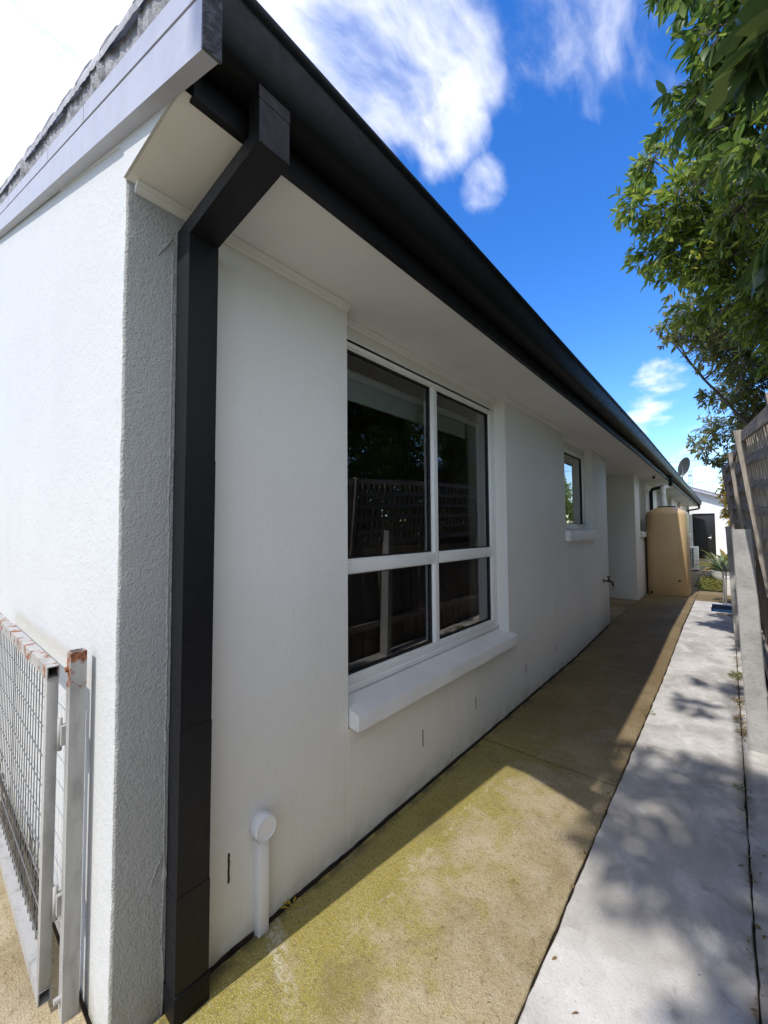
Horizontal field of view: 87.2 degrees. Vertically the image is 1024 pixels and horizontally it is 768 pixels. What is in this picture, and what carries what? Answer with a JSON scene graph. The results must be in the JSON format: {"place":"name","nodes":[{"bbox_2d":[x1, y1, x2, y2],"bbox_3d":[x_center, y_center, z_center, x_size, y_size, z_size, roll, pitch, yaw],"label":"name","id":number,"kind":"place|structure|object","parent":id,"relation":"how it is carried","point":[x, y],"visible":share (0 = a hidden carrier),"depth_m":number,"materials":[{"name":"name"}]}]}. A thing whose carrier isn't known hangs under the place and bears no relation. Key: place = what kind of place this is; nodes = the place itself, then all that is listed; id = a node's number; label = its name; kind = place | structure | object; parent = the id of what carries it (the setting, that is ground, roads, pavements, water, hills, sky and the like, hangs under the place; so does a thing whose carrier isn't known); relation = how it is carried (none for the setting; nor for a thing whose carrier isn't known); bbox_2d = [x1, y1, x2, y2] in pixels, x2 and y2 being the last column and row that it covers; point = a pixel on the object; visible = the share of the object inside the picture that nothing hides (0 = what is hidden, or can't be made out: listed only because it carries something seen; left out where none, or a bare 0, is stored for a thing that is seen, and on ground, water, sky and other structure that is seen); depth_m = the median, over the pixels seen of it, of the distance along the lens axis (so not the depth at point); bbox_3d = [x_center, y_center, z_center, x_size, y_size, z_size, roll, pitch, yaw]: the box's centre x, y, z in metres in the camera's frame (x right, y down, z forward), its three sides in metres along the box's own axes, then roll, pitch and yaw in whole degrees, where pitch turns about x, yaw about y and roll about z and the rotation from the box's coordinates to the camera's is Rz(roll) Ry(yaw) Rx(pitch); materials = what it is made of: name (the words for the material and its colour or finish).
{"place":"outdoors","nodes":[
{"label":"outdoors","id":0,"kind":"place"},
{"bbox_2d":[0,558,731,1023],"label":"path","id":1,"kind":"structure","parent":0,"point":[470,882],"depth_m":1.70,"materials":[{"name":"beige concrete"}]},
{"bbox_2d":[53,648,86,1023],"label":"gate post","id":2,"kind":"object","parent":1,"relation":"on","point":[66,999],"visible":0.96,"depth_m":1.26,"materials":[{"name":"metal"}]},
{"bbox_2d":[0,612,65,1007],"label":"gate","id":3,"kind":"structure","parent":2,"relation":"attached to","point":[36,954],"depth_m":1.44,"materials":[{"name":"metal"}]},
{"bbox_2d":[0,751,38,929],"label":"dead vine","id":4,"kind":"object","parent":3,"relation":"attached to","point":[22,857],"visible":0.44,"depth_m":1.63,"materials":[{"name":"brown plant"}]},
{"bbox_2d":[280,897,297,908],"bbox_3d":[-0.375,1.555,1.593,0.075,0.017,0.057,1,-3,-27],"label":"weed tuft","id":5,"kind":"object","parent":1,"relation":"on","point":[289,902],"visible":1,"depth_m":1.60,"materials":[{"name":"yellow plant"}]},
{"bbox_2d":[646,506,691,596],"bbox_3d":[6.190,0.817,8.778,0.715,1.887,1.172,-2,-3,40],"label":"water tank","id":6,"kind":"object","parent":1,"relation":"on","point":[668,553],"visible":1,"depth_m":8.40,"materials":[{"name":"plastic"}]},
{"bbox_2d":[659,484,670,505],"bbox_3d":[6.243,-0.362,8.962,0.261,0.526,0.128,0,-2,-16],"label":"inlet pipe","id":7,"kind":"object","parent":6,"relation":"on","point":[662,491],"visible":0.91,"depth_m":8.91,"materials":[{"name":"white plastic"}]},
{"bbox_2d":[690,546,698,570],"bbox_3d":[9.991,1.534,13.315,0.630,0.810,0.340,-2,-3,40],"label":"air conditioner","id":8,"kind":"object","parent":1,"relation":"on","point":[694,552],"visible":0.34,"depth_m":13.07,"materials":[{"name":"white metal"}]},
{"bbox_2d":[724,576,730,595],"bbox_3d":[7.337,1.553,8.479,0.270,0.385,0.310,-2,-3,40],"label":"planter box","id":9,"kind":"object","parent":1,"relation":"on","point":[728,587],"visible":0.35,"depth_m":8.41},
{"bbox_2d":[0,0,767,513],"label":"sky","id":10,"kind":"structure","parent":0,"point":[521,119],"materials":[{"name":"blue"}]},
{"bbox_2d":[2,571,767,1023],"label":"soil bed","id":11,"kind":"object","parent":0,"point":[82,1003],"depth_m":1.70,"materials":[{"name":"brown soil"}]},
{"bbox_2d":[0,0,701,1023],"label":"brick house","id":12,"kind":"structure","parent":11,"relation":"on","point":[236,552],"depth_m":1.61,"materials":[{"name":"paint"}]},
{"bbox_2d":[249,809,276,937],"bbox_3d":[-0.455,1.368,1.512,0.051,0.460,0.089,-2,-3,40],"label":"pipe","id":13,"kind":"object","parent":12,"relation":"attached to","point":[262,826],"visible":0.93,"depth_m":1.50,"materials":[{"name":"white plastic"}]},
{"bbox_2d":[347,368,468,439],"bbox_3d":[0.167,-0.734,2.843,0.070,0.202,1.660,-2,-3,40],"label":"roller blind","id":14,"kind":"object","parent":12,"relation":"attached to","point":[366,391],"visible":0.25,"depth_m":2.70,"materials":[{"name":"fabric"}]},
{"bbox_2d":[347,339,495,686],"bbox_3d":[0.325,0.009,2.721,0.065,1.805,1.790,-2,-3,40],"label":"window","id":15,"kind":"structure","parent":12,"relation":"in","point":[433,557],"depth_m":2.70,"materials":[{"name":"white metal"}]},
{"bbox_2d":[466,421,481,623],"bbox_3d":[0.764,0.078,3.416,0.036,1.680,0.190,-2,-3,40],"label":"curtain","id":16,"kind":"object","parent":12,"relation":"hanging from","point":[474,540],"visible":1,"depth_m":3.39,"materials":[{"name":"fabric"}]},
{"bbox_2d":[564,447,584,526],"bbox_3d":[2.357,-0.294,5.127,0.059,0.983,1.200,-2,-3,40],"label":"window","id":17,"kind":"structure","parent":12,"relation":"in","point":[577,460],"depth_m":5.44,"materials":[{"name":"white metal"}]},
{"bbox_2d":[603,576,613,585],"bbox_3d":[3.215,0.984,5.769,0.138,0.132,0.056,-2,-3,40],"label":"garden tap","id":18,"kind":"object","parent":12,"relation":"attached to","point":[609,580],"visible":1,"depth_m":5.76,"materials":[{"name":"black metal"}]},
{"bbox_2d":[639,485,641,530],"bbox_3d":[5.528,-0.089,8.838,0.059,1.060,0.870,-2,-3,40],"label":"window","id":19,"kind":"structure","parent":12,"relation":"in","point":[639,485],"depth_m":9.13,"materials":[{"name":"white"}]},
{"bbox_2d":[678,457,691,477],"bbox_3d":[10.801,-1.365,14.466,0.396,1.189,0.539,-2,-3,40],"label":"satellite dish","id":20,"kind":"object","parent":12,"relation":"on","point":[683,466],"visible":0.96,"depth_m":14.54,"materials":[{"name":"metal"}]},
{"bbox_2d":[688,470,692,488],"bbox_3d":[11.328,-1.091,14.900,0.134,0.970,0.116,-2,-3,40],"label":"aerial mast","id":21,"kind":"object","parent":12,"relation":"attached to","point":[690,479],"visible":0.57,"depth_m":14.88,"materials":[{"name":"metal"}]},
{"bbox_2d":[607,128,767,382],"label":"leafy tree","id":22,"kind":"object","parent":11,"relation":"on","point":[724,236],"visible":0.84,"depth_m":3.47,"materials":[{"name":"green plant"}]},
{"bbox_2d":[642,0,767,227],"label":"broadleaf tree","id":23,"kind":"object","parent":11,"relation":"on","point":[708,141],"visible":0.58,"depth_m":2.45,"materials":[{"name":"green plant"}]},
{"bbox_2d":[649,291,767,443],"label":"leafy tree","id":24,"kind":"object","parent":11,"relation":"on","point":[714,344],"visible":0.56,"depth_m":4.42,"materials":[{"name":"green plant"}]},
{"bbox_2d":[689,486,729,558],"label":"house","id":25,"kind":"structure","parent":11,"relation":"on","point":[708,532],"depth_m":18.33,"materials":[{"name":"paint"}]},
{"bbox_2d":[692,513,715,558],"bbox_3d":[14.636,1.106,18.433,0.810,2.070,0.112,-2,-3,40],"label":"door","id":26,"kind":"structure","parent":25,"relation":"in","point":[704,536],"depth_m":18.43,"materials":[{"name":"black metal"}]},
{"bbox_2d":[694,575,724,591],"bbox_3d":[8.329,1.755,10.073,0.864,0.164,3.128,-2,-3,40],"label":"ground cover","id":27,"kind":"object","parent":11,"relation":"on","point":[718,583],"visible":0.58,"depth_m":9.81,"materials":[{"name":"green plant"}]},
{"bbox_2d":[692,549,728,570],"bbox_3d":[9.859,1.434,11.666,1.550,0.734,1.608,-2,-3,40],"label":"strap leaf plant","id":28,"kind":"object","parent":11,"relation":"on","point":[725,556],"visible":0.13,"depth_m":11.65,"materials":[{"name":"green plant"}]},
{"bbox_2d":[710,570,728,580],"bbox_3d":[8.943,1.692,10.588,0.590,0.300,0.590,-2,-3,40],"label":"plant pot","id":29,"kind":"object","parent":11,"relation":"on","point":[717,574],"visible":0.45,"depth_m":10.51,"materials":[{"name":"ceramic"}]},
{"bbox_2d":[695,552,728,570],"bbox_3d":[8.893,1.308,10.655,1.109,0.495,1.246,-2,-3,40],"label":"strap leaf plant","id":30,"kind":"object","parent":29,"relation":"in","point":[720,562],"visible":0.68,"depth_m":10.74,"materials":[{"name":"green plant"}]},
{"bbox_2d":[715,474,730,526],"bbox_3d":[6.220,0.549,7.061,0.647,2.449,0.584,-2,-3,40],"label":"yellow shrub","id":31,"kind":"object","parent":11,"relation":"on","point":[725,511],"visible":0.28,"depth_m":7.17,"materials":[{"name":"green plant"}]},
{"bbox_2d":[685,381,764,473],"bbox_3d":[5.451,-0.016,5.849,2.332,3.491,1.622,0,-2,-6],"label":"leafy tree","id":32,"kind":"object","parent":11,"relation":"on","point":[714,440],"visible":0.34,"depth_m":5.84,"materials":[{"name":"green plant"}]},
{"bbox_2d":[725,526,739,652],"bbox_3d":[4.290,0.956,4.902,0.167,1.560,0.075,-2,-3,40],"label":"concrete post","id":33,"kind":"object","parent":11,"relation":"on","point":[732,581],"visible":0.45,"depth_m":4.90,"materials":[{"name":"grey concrete"}]},
{"bbox_2d":[702,0,767,303],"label":"broadleaf tree","id":34,"kind":"object","parent":11,"relation":"on","point":[740,75],"visible":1,"depth_m":1.29,"materials":[{"name":"green plant"}]},
{"bbox_2d":[732,782,746,791],"bbox_3d":[2.037,1.568,2.303,0.077,0.025,0.082,-1,-2,7],"label":"weed tuft","id":35,"kind":"object","parent":11,"relation":"on","point":[734,785],"visible":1,"depth_m":2.31,"materials":[{"name":"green plant"}]},
{"bbox_2d":[721,392,767,678],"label":"timber fence","id":36,"kind":"object","parent":11,"relation":"on","point":[744,469],"visible":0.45,"depth_m":2.36,"materials":[{"name":"grey wood"}]},
{"bbox_2d":[736,647,767,1023],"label":"edge strip","id":37,"kind":"object","parent":11,"relation":"on","point":[756,769],"visible":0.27,"depth_m":1.95,"materials":[{"name":"grey concrete"}]},
{"bbox_2d":[728,671,742,679],"bbox_3d":[3.493,1.618,3.991,0.156,0.040,0.268,-2,-3,40],"label":"weed tuft","id":38,"kind":"object","parent":37,"relation":"on","point":[737,673],"visible":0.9,"depth_m":4.00,"materials":[{"name":"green plant"}]},
{"bbox_2d":[732,714,746,723],"bbox_3d":[2.759,1.596,3.114,0.124,0.034,0.184,-2,-3,40],"label":"weed tuft","id":39,"kind":"object","parent":37,"relation":"on","point":[738,715],"visible":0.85,"depth_m":3.13,"materials":[{"name":"brown plant"}]},
{"bbox_2d":[735,726,746,734],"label":"weed tuft","id":40,"kind":"object","parent":37,"relation":"on","point":[744,732],"visible":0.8,"depth_m":2.92,"materials":[{"name":"brown plant"}]},
{"bbox_2d":[731,529,767,754],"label":"concrete post","id":41,"kind":"object","parent":37,"relation":"on","point":[754,685],"visible":0.98,"depth_m":2.71,"materials":[{"name":"grey concrete"}]},
{"bbox_2d":[518,601,758,1023],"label":"concrete path","id":42,"kind":"structure","parent":0,"point":[656,926],"depth_m":1.70,"materials":[{"name":"grey concrete"}]},
{"bbox_2d":[432,608,767,1017],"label":"leaf litter","id":43,"kind":"object","parent":42,"relation":"on","point":[757,927],"visible":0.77,"depth_m":1.74,"materials":[{"name":"brown plant"}]},
{"bbox_2d":[711,565,731,613],"bbox_3d":[5.697,1.292,6.807,0.298,0.772,0.285,-2,-3,40],"label":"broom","id":44,"kind":"object","parent":42,"relation":"on","point":[724,608],"visible":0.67,"depth_m":6.86,"materials":[{"name":"blue plastic"}]},
{"bbox_2d":[716,612,732,617],"bbox_3d":[5.463,1.661,6.456,0.205,0.024,0.417,-2,-3,36],"label":"garden stick","id":45,"kind":"object","parent":42,"relation":"on","point":[728,614],"visible":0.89,"depth_m":6.56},
{"bbox_2d":[731,695,744,703],"bbox_3d":[3.042,1.609,3.459,0.200,0.034,0.118,1,-3,-29],"label":"weed tuft","id":46,"kind":"object","parent":42,"relation":"on","point":[737,700],"visible":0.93,"depth_m":3.47,"materials":[{"name":"brown plant"}]}
]}

